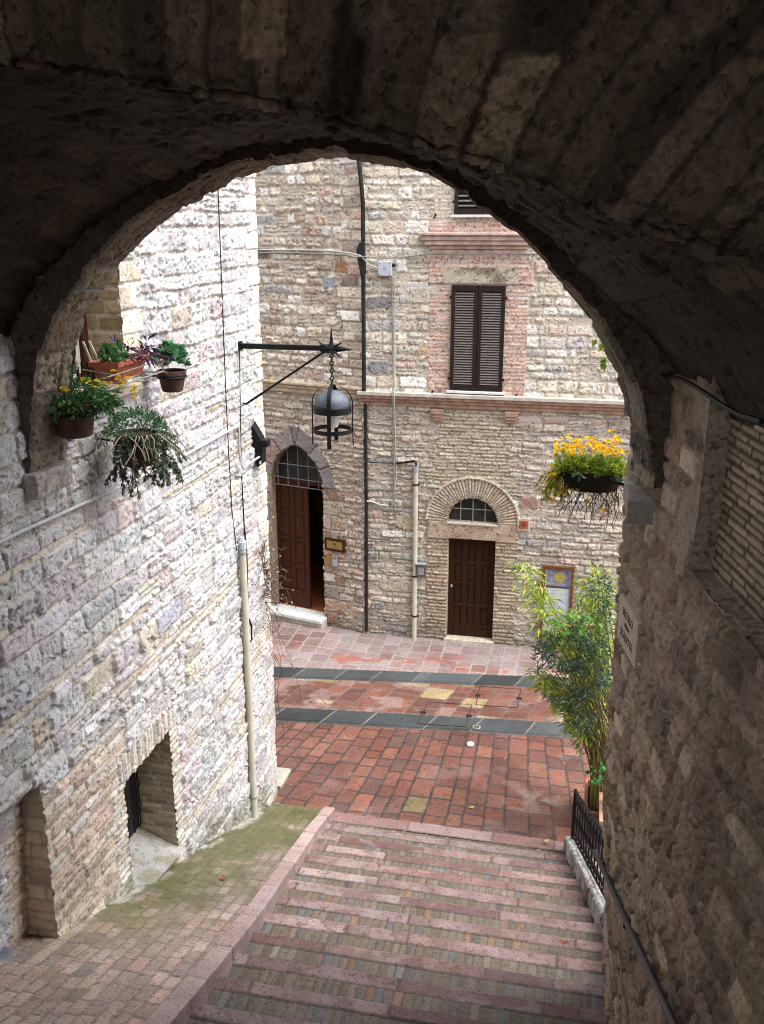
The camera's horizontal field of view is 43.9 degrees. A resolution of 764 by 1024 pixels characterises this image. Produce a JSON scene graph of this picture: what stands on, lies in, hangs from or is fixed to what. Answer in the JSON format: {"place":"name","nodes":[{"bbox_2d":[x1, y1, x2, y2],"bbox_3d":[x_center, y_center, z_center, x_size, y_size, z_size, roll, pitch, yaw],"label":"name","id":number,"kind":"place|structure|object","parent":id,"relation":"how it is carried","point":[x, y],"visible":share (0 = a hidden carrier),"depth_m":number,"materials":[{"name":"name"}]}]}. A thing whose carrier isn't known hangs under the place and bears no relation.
{"place":"outdoors","nodes":[
{"label":"outdoors","id":0,"kind":"place"},
{"bbox_2d":[271,621,612,855],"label":"street paving","id":1,"kind":"structure","parent":0,"point":[388,762],"depth_m":14.39,"materials":[{"name":"red brick"}]},
{"bbox_2d":[0,802,321,1023],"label":"brick ramp","id":2,"kind":"structure","parent":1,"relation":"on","point":[138,953],"depth_m":7.47,"materials":[{"name":"brick"}]},
{"bbox_2d":[276,767,290,788],"bbox_3d":[-1.529,3.744,13.355,0.375,0.070,0.460,4,17,12],"label":"doorstep","id":3,"kind":"object","parent":1,"relation":"on","point":[282,774],"visible":0.49,"depth_m":13.35,"materials":[{"name":"stone"}]},
{"bbox_2d":[417,701,471,726],"bbox_3d":[1.017,3.218,15.094,0.811,0.011,0.787,4,17,12],"label":"access cover","id":4,"kind":"object","parent":1,"relation":"on","point":[424,712],"visible":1,"depth_m":15.04,"materials":[{"name":"black metal"}]},
{"bbox_2d":[467,742,473,746],"bbox_3d":[1.325,3.473,14.189,0.114,0.056,0.111,4,17,12],"label":"crumpled paper","id":5,"kind":"object","parent":1,"relation":"on","point":[470,744],"visible":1,"depth_m":14.16,"materials":[{"name":"white paper"}]},
{"bbox_2d":[472,725,480,729],"bbox_3d":[1.462,3.337,14.681,0.120,0.033,0.100,4,17,12],"label":"drain hole","id":6,"kind":"object","parent":1,"relation":"on","point":[476,727],"visible":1,"depth_m":14.65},
{"bbox_2d":[476,686,521,707],"bbox_3d":[1.922,3.051,15.642,0.752,0.011,0.716,4,17,12],"label":"access cover","id":7,"kind":"object","parent":1,"relation":"on","point":[518,698],"visible":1,"depth_m":15.64,"materials":[{"name":"black metal"}]},
{"bbox_2d":[502,558,618,832],"bbox_3d":[2.227,2.267,12.061,1.617,3.606,0.951,4,17,12],"label":"potted plant","id":8,"kind":"object","parent":1,"relation":"on","point":[591,796],"visible":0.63,"depth_m":11.82,"materials":[{"name":"plant"}]},
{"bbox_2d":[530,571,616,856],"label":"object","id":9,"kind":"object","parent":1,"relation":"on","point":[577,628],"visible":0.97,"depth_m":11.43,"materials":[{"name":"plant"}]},
{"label":"ground","id":10,"kind":"structure","parent":0,"visible":0},
{"bbox_2d":[0,160,277,949],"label":"stone house","id":11,"kind":"structure","parent":10,"relation":"on","point":[124,758],"depth_m":8.49,"materials":[{"name":"stone"}]},
{"bbox_2d":[75,272,142,397],"bbox_3d":[-2.377,-2.003,7.339,0.500,2.260,0.960,4,17,12],"label":"window","id":12,"kind":"structure","parent":11,"relation":"in","point":[103,319],"depth_m":7.84,"materials":[{"name":"brick"}]},
{"bbox_2d":[76,359,163,390],"bbox_3d":[-2.220,-1.121,7.588,0.540,0.210,1.048,4,17,12],"label":"window rail","id":13,"kind":"object","parent":11,"relation":"attached to","point":[87,370],"depth_m":7.41,"materials":[{"name":"paint"}]},
{"bbox_2d":[82,333,175,380],"bbox_3d":[-1.999,-1.243,7.601,0.536,0.407,0.854,4,17,12],"label":"window box","id":14,"kind":"object","parent":13,"relation":"on","point":[110,356],"visible":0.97,"depth_m":7.44,"materials":[{"name":"ceramic"}]},
{"bbox_2d":[145,339,191,392],"bbox_3d":[-1.850,-1.270,8.174,0.386,0.460,0.380,-10,20,-29],"label":"potted plant","id":15,"kind":"object","parent":13,"relation":"on","point":[173,381],"visible":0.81,"depth_m":8.12,"materials":[{"name":"green plant"}]},
{"bbox_2d":[0,425,260,543],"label":"conduit","id":16,"kind":"object","parent":11,"relation":"attached to","point":[17,533],"visible":0.91,"depth_m":7.61,"materials":[{"name":"grey plastic"}]},
{"bbox_2d":[95,405,190,501],"bbox_3d":[-1.913,-0.487,7.492,0.708,0.715,0.897,-8,19,-23],"label":"hanging plant","id":17,"kind":"object","parent":11,"relation":"hanging from","point":[137,448],"visible":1,"depth_m":7.39,"materials":[{"name":"green plant"}]},
{"bbox_2d":[218,190,236,550],"bbox_3d":[-1.649,-1.437,10.066,0.012,3.950,0.109,4,17,12],"label":"cable","id":18,"kind":"object","parent":11,"relation":"attached to","point":[224,366],"visible":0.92,"depth_m":9.99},
{"bbox_2d":[237,537,257,817],"bbox_3d":[-1.609,2.079,11.340,0.134,3.758,0.098,13,21,37],"label":"wall pipe","id":19,"kind":"object","parent":11,"relation":"attached to","point":[242,548],"depth_m":11.24,"materials":[{"name":"grey plastic"}]},
{"bbox_2d":[251,422,270,466],"bbox_3d":[-1.456,-0.837,11.106,0.292,0.621,0.170,4,17,12],"label":"flood lamp","id":20,"kind":"object","parent":11,"relation":"attached to","point":[260,443],"visible":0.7,"depth_m":11.06,"materials":[{"name":"black metal"}]},
{"bbox_2d":[251,471,325,731],"bbox_3d":[-1.376,1.319,11.989,0.966,3.609,0.930,-13,21,-37],"label":"dry creeper","id":21,"kind":"object","parent":11,"relation":"attached to","point":[268,576],"visible":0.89,"depth_m":11.84,"materials":[{"name":"plant"}]},
{"bbox_2d":[238,328,352,404],"bbox_3d":[-0.977,-1.593,10.363,1.366,0.894,0.120,4,17,12],"label":"lamp bracket","id":22,"kind":"object","parent":11,"relation":"attached to","point":[331,347],"visible":0.81,"depth_m":10.29,"materials":[{"name":"black metal"}]},
{"bbox_2d":[239,348,252,642],"bbox_3d":[-1.585,-0.097,10.787,0.026,3.495,0.252,4,17,12],"label":"cable","id":23,"kind":"object","parent":22,"relation":"hanging from","point":[250,623],"visible":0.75,"depth_m":10.80,"materials":[{"name":"black metal"}]},
{"bbox_2d":[312,354,353,449],"bbox_3d":[-0.544,-1.229,10.377,0.433,1.011,0.433,-9,19,-26],"label":"street lantern","id":24,"kind":"object","parent":22,"relation":"hanging from","point":[332,406],"visible":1,"depth_m":10.28,"materials":[{"name":"black metal"}]},
{"bbox_2d":[141,806,334,1023],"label":"kerb","id":25,"kind":"structure","parent":10,"relation":"on","point":[187,994],"depth_m":7.66,"materials":[{"name":"stone"}]},
{"bbox_2d":[254,147,364,631],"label":"stone house","id":26,"kind":"structure","parent":10,"relation":"on","point":[315,491],"depth_m":17.19,"materials":[{"name":"stone"}]},
{"bbox_2d":[275,480,311,607],"bbox_3d":[-1.746,0.645,18.539,0.720,2.552,0.142,8,19,25],"label":"door","id":27,"kind":"structure","parent":26,"relation":"in","point":[292,503],"depth_m":18.53,"materials":[{"name":"brown wood"}]},
{"bbox_2d":[257,249,377,268],"bbox_3d":[-1.237,-4.374,16.381,2.562,0.314,0.234,8,19,24],"label":"cable","id":28,"kind":"object","parent":26,"relation":"attached to","point":[322,250],"visible":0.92,"depth_m":16.31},
{"bbox_2d":[326,553,331,564],"bbox_3d":[-1.000,0.880,18.003,0.134,0.226,0.040,8,19,25],"label":"wall plaque","id":29,"kind":"object","parent":26,"relation":"attached to","point":[328,558],"depth_m":17.98,"materials":[{"name":"gold metal"}]},
{"bbox_2d":[332,554,337,566],"bbox_3d":[-0.885,0.910,17.941,0.107,0.245,0.058,8,19,25],"label":"intercom","id":30,"kind":"object","parent":26,"relation":"attached to","point":[335,560],"visible":1,"depth_m":17.92,"materials":[{"name":"metal"}]},
{"bbox_2d":[325,537,345,554],"bbox_3d":[-0.882,0.648,17.857,0.430,0.310,0.063,8,19,25],"label":"wall plaque","id":31,"kind":"object","parent":26,"relation":"attached to","point":[334,544],"depth_m":17.82,"materials":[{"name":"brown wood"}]},
{"bbox_2d":[258,252,537,257],"bbox_3d":[0.613,-4.280,15.819,6.386,0.108,0.562,5,18,17],"label":"cable","id":32,"kind":"object","parent":26,"relation":"attached to","point":[394,257],"visible":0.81,"depth_m":15.87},
{"bbox_2d":[0,0,763,1023],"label":"stone archway","id":33,"kind":"object","parent":10,"relation":"on","point":[604,158],"visible":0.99,"depth_m":4.28,"materials":[{"name":"stone"}]},
{"bbox_2d":[73,287,105,291],"bbox_3d":[-1.899,-1.438,6.131,0.242,0.033,0.016,4,17,12],"label":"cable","id":34,"kind":"object","parent":33,"relation":"attached to","point":[92,288],"visible":1,"depth_m":6.12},
{"bbox_2d":[48,363,136,438],"bbox_3d":[-2.155,-0.800,6.766,0.789,0.531,0.684,-5,18,-15],"label":"potted plant","id":35,"kind":"object","parent":33,"relation":"on","point":[75,412],"visible":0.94,"depth_m":6.71,"materials":[{"name":"green plant"}]},
{"bbox_2d":[533,429,626,531],"bbox_3d":[1.502,-0.244,6.748,0.835,0.736,0.605,4,17,12],"label":"flower basket","id":36,"kind":"object","parent":33,"relation":"attached to","point":[599,473],"visible":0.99,"depth_m":6.69,"materials":[{"name":"black metal"}]},
{"bbox_2d":[591,336,608,370],"bbox_3d":[1.452,-1.111,6.274,0.128,0.365,0.076,4,17,12],"label":"vine sprig","id":37,"kind":"object","parent":33,"relation":"hanging from","point":[603,361],"visible":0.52,"depth_m":6.30,"materials":[{"name":"green plant"}]},
{"bbox_2d":[617,594,643,668],"bbox_3d":[1.653,0.779,6.239,0.088,0.318,0.510,0,17,1],"label":"street sign","id":38,"kind":"object","parent":33,"relation":"attached to","point":[630,630],"visible":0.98,"depth_m":6.17,"materials":[{"name":"stone"}]},
{"bbox_2d":[592,849,678,1023],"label":"handrail","id":39,"kind":"object","parent":33,"relation":"attached to","point":[661,997],"visible":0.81,"depth_m":5.42,"materials":[{"name":"metal"}]},
{"bbox_2d":[623,475,661,524],"bbox_3d":[1.714,-0.081,6.061,0.310,0.140,0.660,4,17,12],"label":"stone corbel","id":40,"kind":"object","parent":33,"relation":"attached to","point":[641,505],"visible":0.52,"depth_m":5.79,"materials":[{"name":"grey stone"}]},
{"bbox_2d":[662,373,763,423],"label":"cable","id":41,"kind":"object","parent":33,"relation":"attached to","point":[721,404],"visible":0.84,"depth_m":4.64,"materials":[{"name":"black metal"}]},
{"bbox_2d":[187,822,605,1023],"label":"stairs","id":42,"kind":"structure","parent":10,"relation":"on","point":[362,924],"depth_m":8.26,"materials":[{"name":"brick"}]},
{"bbox_2d":[558,940,568,944],"bbox_3d":[1.583,3.754,8.275,0.086,0.022,0.052,-5,18,-17],"label":"fallen leaf","id":43,"kind":"object","parent":42,"relation":"on","point":[563,942],"visible":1,"depth_m":8.28,"materials":[{"name":"orange plant"}]},
{"bbox_2d":[357,162,631,653],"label":"stone house","id":44,"kind":"structure","parent":10,"relation":"on","point":[503,380],"depth_m":16.43,"materials":[{"name":"stone"}]},
{"bbox_2d":[356,161,367,631],"bbox_3d":[-0.368,-1.913,16.723,0.204,8.780,0.220,4,17,12],"label":"downpipe","id":45,"kind":"object","parent":44,"relation":"attached to","point":[361,250],"visible":0.89,"depth_m":16.38,"materials":[{"name":"black metal"}]},
{"bbox_2d":[367,500,387,506],"bbox_3d":[-0.087,-0.159,17.260,0.408,0.101,0.036,4,17,12],"label":"cable","id":46,"kind":"object","parent":44,"relation":"attached to","point":[377,503],"visible":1,"depth_m":17.25,"materials":[{"name":"white plastic"}]},
{"bbox_2d":[378,261,395,275],"bbox_3d":[0.083,-4.107,16.001,0.294,0.242,0.126,4,17,12],"label":"junction box","id":47,"kind":"object","parent":44,"relation":"attached to","point":[385,268],"visible":1,"depth_m":15.95,"materials":[{"name":"grey plastic"}]},
{"bbox_2d":[388,277,394,514],"bbox_3d":[0.154,-1.942,16.580,0.145,4.216,0.180,4,17,12],"label":"cable","id":48,"kind":"object","parent":44,"relation":"attached to","point":[392,392],"visible":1,"depth_m":16.49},
{"bbox_2d":[393,279,396,504],"bbox_3d":[0.216,-2.018,16.543,0.074,3.985,0.168,4,17,12],"label":"cable","id":49,"kind":"object","parent":44,"relation":"attached to","point":[395,384],"visible":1,"depth_m":16.48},
{"bbox_2d":[396,460,419,638],"bbox_3d":[0.457,0.726,17.397,0.431,3.479,0.119,4,17,12],"label":"wall pipe","id":50,"kind":"object","parent":44,"relation":"attached to","point":[414,614],"depth_m":17.28,"materials":[{"name":"metal"}]},
{"bbox_2d":[416,561,426,576],"bbox_3d":[0.724,1.054,17.421,0.193,0.255,0.150,4,17,12],"label":"mailbox","id":51,"kind":"object","parent":44,"relation":"attached to","point":[421,568],"visible":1,"depth_m":17.37,"materials":[{"name":"metal"}]},
{"bbox_2d":[418,567,423,574],"bbox_3d":[0.712,1.085,17.371,0.113,0.145,0.004,4,17,12],"label":"window","id":52,"kind":"structure","parent":51,"relation":"in","point":[420,570],"depth_m":17.37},
{"bbox_2d":[451,190,491,216],"bbox_3d":[1.640,-5.662,15.198,1.030,1.795,0.160,4,17,12],"label":"window","id":53,"kind":"structure","parent":44,"relation":"in","point":[463,206],"depth_m":15.45,"materials":[{"name":"paint"}]},
{"bbox_2d":[447,538,495,637],"bbox_3d":[1.640,1.400,17.501,0.853,1.955,0.131,4,17,12],"label":"door","id":54,"kind":"structure","parent":44,"relation":"in","point":[471,562],"depth_m":17.51,"materials":[{"name":"brown wood"}]},
{"bbox_2d":[446,285,506,394],"bbox_3d":[1.611,-2.907,16.047,1.002,1.809,0.160,4,17,12],"label":"window","id":55,"kind":"structure","parent":44,"relation":"in","point":[477,311],"depth_m":16.03,"materials":[{"name":"paint"}]},
{"bbox_2d":[517,518,529,530],"bbox_3d":[2.505,0.219,16.810,0.230,0.229,0.061,4,17,12],"label":"house number","id":56,"kind":"object","parent":44,"relation":"attached to","point":[524,524],"visible":1,"depth_m":16.79,"materials":[{"name":"ceramic"}]},
{"bbox_2d":[539,564,574,638],"bbox_3d":[3.146,1.635,17.078,0.554,1.402,0.080,4,17,12],"label":"notice board","id":57,"kind":"object","parent":44,"relation":"attached to","point":[561,578],"visible":0.57,"depth_m":16.98,"materials":[{"name":"white wood"}]},
{"bbox_2d":[563,836,604,937],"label":"parapet","id":58,"kind":"structure","parent":10,"relation":"on","point":[593,897],"depth_m":9.91,"materials":[{"name":"grey stone"}]},
{"bbox_2d":[571,789,605,898],"bbox_3d":[2.175,3.512,9.591,0.119,2.262,3.666,2,17,6],"label":"iron railing","id":59,"kind":"object","parent":58,"relation":"on","point":[591,821],"visible":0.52,"depth_m":10.36,"materials":[{"name":"black metal"}]}
]}

